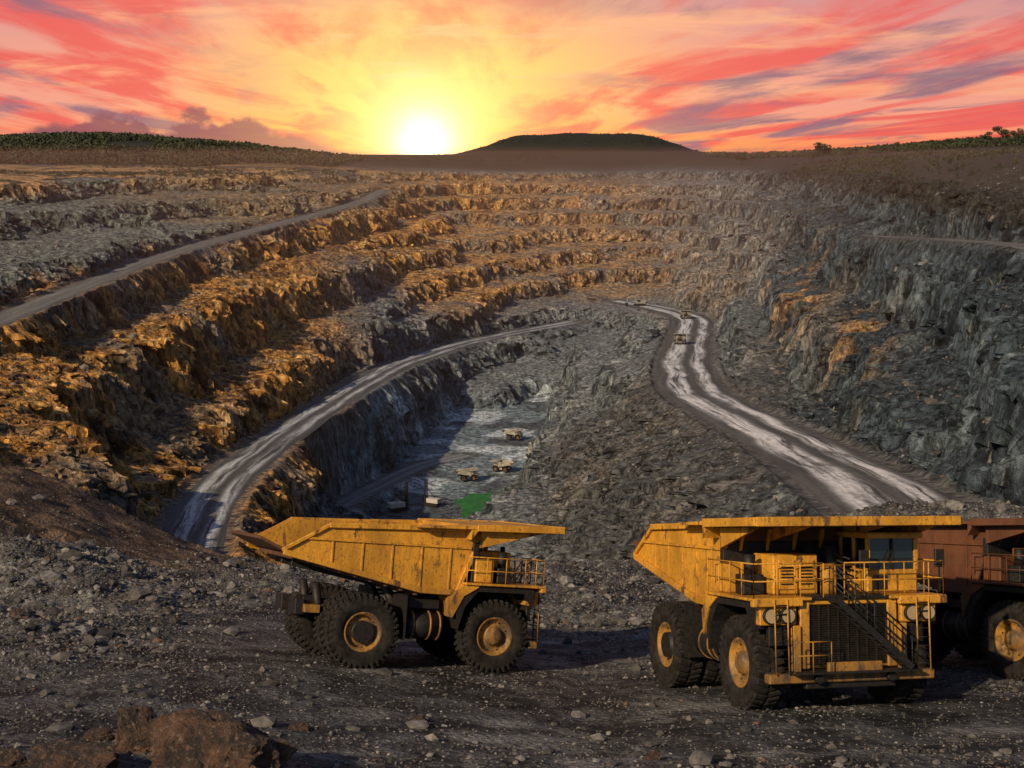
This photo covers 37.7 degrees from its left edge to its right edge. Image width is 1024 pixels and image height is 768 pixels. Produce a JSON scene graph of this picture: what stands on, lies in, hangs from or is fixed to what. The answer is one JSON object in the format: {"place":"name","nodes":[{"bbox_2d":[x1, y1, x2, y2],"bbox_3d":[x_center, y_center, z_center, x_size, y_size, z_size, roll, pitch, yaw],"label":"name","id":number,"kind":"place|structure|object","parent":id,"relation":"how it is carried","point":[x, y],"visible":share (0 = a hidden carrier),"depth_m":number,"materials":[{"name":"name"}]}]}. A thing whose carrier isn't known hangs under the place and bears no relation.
{"place":"outdoors","nodes":[
{"label":"outdoors","id":0,"kind":"place"},
{"bbox_2d":[161,321,583,553],"bbox_3d":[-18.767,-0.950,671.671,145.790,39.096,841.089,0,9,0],"label":"haul road","id":1,"kind":"structure","parent":0,"point":[200,513],"depth_m":476.33,"materials":[{"name":"grey gravel"}]},
{"bbox_2d":[454,492,491,517],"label":"pond","id":2,"kind":"structure","parent":0,"point":[469,504],"depth_m":584.91,"materials":[{"name":"green liquid"}]},
{"bbox_2d":[0,133,1023,767],"bbox_3d":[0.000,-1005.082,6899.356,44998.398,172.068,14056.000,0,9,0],"label":"quarry terrain","id":3,"kind":"structure","parent":0,"point":[420,255],"depth_m":543.07,"materials":[{"name":"grey stone"}]},
{"bbox_2d":[0,748,27,766],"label":"boulder","id":4,"kind":"object","parent":3,"relation":"on","point":[9,757],"visible":0.92,"depth_m":35.87,"materials":[{"name":"brown stone"}]},
{"bbox_2d":[9,608,30,616],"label":"boulder","id":5,"kind":"object","parent":3,"relation":"on","point":[16,610],"visible":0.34,"depth_m":67.93,"materials":[{"name":"stone"}]},
{"bbox_2d":[27,739,120,767],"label":"boulder","id":6,"kind":"object","parent":3,"relation":"on","point":[57,753],"visible":1,"depth_m":35.77,"materials":[{"name":"brown stone"}]},
{"bbox_2d":[83,727,115,741],"bbox_3d":[-10.959,9.411,39.840,0.905,0.475,0.593,0,9,0],"label":"boulder","id":7,"kind":"object","parent":3,"relation":"on","point":[94,734],"visible":0.65,"depth_m":39.76,"materials":[{"name":"brown stone"}]},
{"bbox_2d":[115,706,156,753],"bbox_3d":[-9.615,9.300,39.053,1.500,2.005,1.415,-2,9,-12],"label":"boulder","id":8,"kind":"object","parent":3,"relation":"on","point":[133,726],"visible":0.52,"depth_m":38.57,"materials":[{"name":"brown stone"}]},
{"bbox_2d":[0,190,389,326],"bbox_3d":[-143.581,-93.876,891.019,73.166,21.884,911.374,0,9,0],"label":"gravel ramp","id":9,"kind":"structure","parent":3,"relation":"on","point":[12,315],"depth_m":658.98,"materials":[{"name":"grey gravel"}]},
{"bbox_2d":[145,707,299,767],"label":"boulder","id":10,"kind":"object","parent":3,"relation":"on","point":[190,737],"visible":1,"depth_m":35.20,"materials":[{"name":"brown stone"}]},
{"bbox_2d":[288,722,308,731],"bbox_3d":[-6.156,9.941,43.181,0.620,0.380,0.499,0,9,0],"label":"boulder","id":11,"kind":"object","parent":3,"relation":"on","point":[301,726],"visible":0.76,"depth_m":43.11,"materials":[{"name":"brown stone"}]},
{"bbox_2d":[229,517,565,672],"bbox_3d":[-4.971,8.225,60.501,12.160,5.929,6.920,6,-5,-23],"label":"dump truck","id":12,"kind":"object","parent":3,"relation":"on","point":[459,592],"visible":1,"depth_m":58.54,"materials":[{"name":"yellow paint"}]},
{"bbox_2d":[387,481,407,511],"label":"drill rig","id":13,"kind":"object","parent":3,"relation":"on","point":[397,505],"visible":1,"depth_m":573.43,"materials":[{"name":"metal"}]},
{"bbox_2d":[334,454,471,508],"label":"gravel ramp","id":14,"kind":"structure","parent":3,"relation":"on","point":[362,493],"depth_m":615.14,"materials":[{"name":"grey gravel"}]},
{"bbox_2d":[412,715,427,721],"bbox_3d":[-2.845,10.394,46.417,0.510,0.286,0.456,0,9,0],"label":"boulder","id":15,"kind":"object","parent":3,"relation":"on","point":[419,717],"visible":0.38,"depth_m":46.31,"materials":[{"name":"stone"}]},
{"bbox_2d":[423,479,440,506],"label":"drill rig","id":16,"kind":"object","parent":3,"relation":"on","point":[433,501],"visible":1,"depth_m":581.95,"materials":[{"name":"metal"}]},
{"bbox_2d":[455,467,478,480],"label":"dump truck","id":17,"kind":"object","parent":3,"relation":"on","point":[467,473],"visible":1,"depth_m":625.10,"materials":[{"name":"paint"}]},
{"bbox_2d":[491,458,515,471],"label":"dump truck","id":18,"kind":"object","parent":3,"relation":"on","point":[501,464],"visible":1,"depth_m":643.18,"materials":[{"name":"paint"}]},
{"bbox_2d":[0,464,1023,767],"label":"gravel","id":19,"kind":"structure","parent":3,"relation":"on","point":[134,594],"depth_m":62.20,"materials":[{"name":"grey gravel"}]},
{"bbox_2d":[0,131,1023,215],"bbox_3d":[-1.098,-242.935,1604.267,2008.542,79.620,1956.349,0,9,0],"label":"distant trees","id":20,"kind":"object","parent":3,"relation":"on","point":[67,146],"visible":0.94,"depth_m":1682.14,"materials":[{"name":"green plant"}]},
{"bbox_2d":[0,165,1023,559],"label":"rock rubble","id":21,"kind":"object","parent":3,"relation":"on","point":[674,429],"visible":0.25,"depth_m":441.92,"materials":[{"name":"stone"}]},
{"bbox_2d":[502,429,522,439],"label":"dump truck","id":22,"kind":"object","parent":3,"relation":"on","point":[517,434],"visible":1,"depth_m":715.18,"materials":[{"name":"paint"}]},
{"bbox_2d":[526,442,532,457],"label":"excavator","id":23,"kind":"object","parent":3,"relation":"on","point":[528,454],"visible":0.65,"depth_m":674.71,"materials":[{"name":"metal"}]},
{"bbox_2d":[625,295,646,305],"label":"excavator","id":24,"kind":"object","parent":3,"relation":"on","point":[639,302],"visible":1,"depth_m":1108.67,"materials":[{"name":"metal"}]},
{"bbox_2d":[643,751,660,759],"bbox_3d":[3.885,10.333,41.404,0.517,0.373,0.413,-2,9,-13],"label":"boulder","id":25,"kind":"object","parent":3,"relation":"on","point":[652,755],"visible":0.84,"depth_m":41.33,"materials":[{"name":"brown stone"}]},
{"bbox_2d":[733,152,747,164],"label":"tree","id":26,"kind":"object","parent":3,"relation":"on","point":[740,156],"visible":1,"depth_m":1620.17,"materials":[{"name":"green plant"}]},
{"bbox_2d":[633,516,961,709],"bbox_3d":[9.774,8.226,56.650,7.820,6.699,13.741,1,-4,-16],"label":"dump truck","id":27,"kind":"object","parent":3,"relation":"on","point":[767,612],"visible":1,"depth_m":51.83,"materials":[{"name":"yellow paint"}]},
{"bbox_2d":[805,150,820,162],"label":"tree","id":28,"kind":"object","parent":3,"relation":"on","point":[815,153],"visible":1,"depth_m":1491.50,"materials":[{"name":"green plant"}]},
{"bbox_2d":[813,142,831,160],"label":"tree","id":29,"kind":"object","parent":3,"relation":"on","point":[826,149],"visible":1,"depth_m":1479.94,"materials":[{"name":"green plant"}]},
{"bbox_2d":[841,149,852,155],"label":"tree","id":30,"kind":"object","parent":3,"relation":"on","point":[848,152],"visible":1,"depth_m":1461.12,"materials":[{"name":"green plant"}]},
{"bbox_2d":[875,146,887,155],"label":"tree","id":31,"kind":"object","parent":3,"relation":"on","point":[884,148],"visible":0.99,"depth_m":1430.73,"materials":[{"name":"green plant"}]},
{"bbox_2d":[862,235,1023,249],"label":"gravel ramp","id":32,"kind":"structure","parent":3,"relation":"on","point":[1018,245],"depth_m":519.93,"materials":[{"name":"grey gravel"}]},
{"bbox_2d":[917,518,1023,680],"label":"dump truck","id":33,"kind":"object","parent":3,"relation":"on","point":[979,614],"visible":0.66,"depth_m":60.09,"materials":[{"name":"paint"}]},
{"bbox_2d":[979,132,992,139],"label":"tree","id":34,"kind":"object","parent":3,"relation":"on","point":[986,137],"visible":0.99,"depth_m":1734.35,"materials":[{"name":"green plant"}]},
{"bbox_2d":[992,126,1010,138],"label":"tree","id":35,"kind":"object","parent":3,"relation":"on","point":[1003,132],"visible":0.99,"depth_m":1723.19,"materials":[{"name":"green plant"}]},
{"bbox_2d":[1009,128,1023,138],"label":"tree","id":36,"kind":"object","parent":3,"relation":"on","point":[1017,134],"visible":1,"depth_m":1715.12,"materials":[{"name":"green plant"}]},
{"bbox_2d":[0,0,1023,154],"label":"sky","id":37,"kind":"structure","parent":0,"point":[378,77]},
{"bbox_2d":[607,300,957,514],"bbox_3d":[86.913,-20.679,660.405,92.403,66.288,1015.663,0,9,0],"label":"haul road","id":38,"kind":"structure","parent":0,"point":[835,477],"depth_m":387.73,"materials":[{"name":"grey gravel"}]},
{"bbox_2d":[673,333,686,343],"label":"dump truck","id":39,"kind":"object","parent":38,"relation":"on","point":[679,337],"visible":1,"depth_m":794.19,"materials":[{"name":"paint"}]},
{"bbox_2d":[680,310,690,318],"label":"dump truck","id":40,"kind":"object","parent":38,"relation":"on","point":[685,314],"visible":1,"depth_m":990.50,"materials":[{"name":"paint"}]}
]}

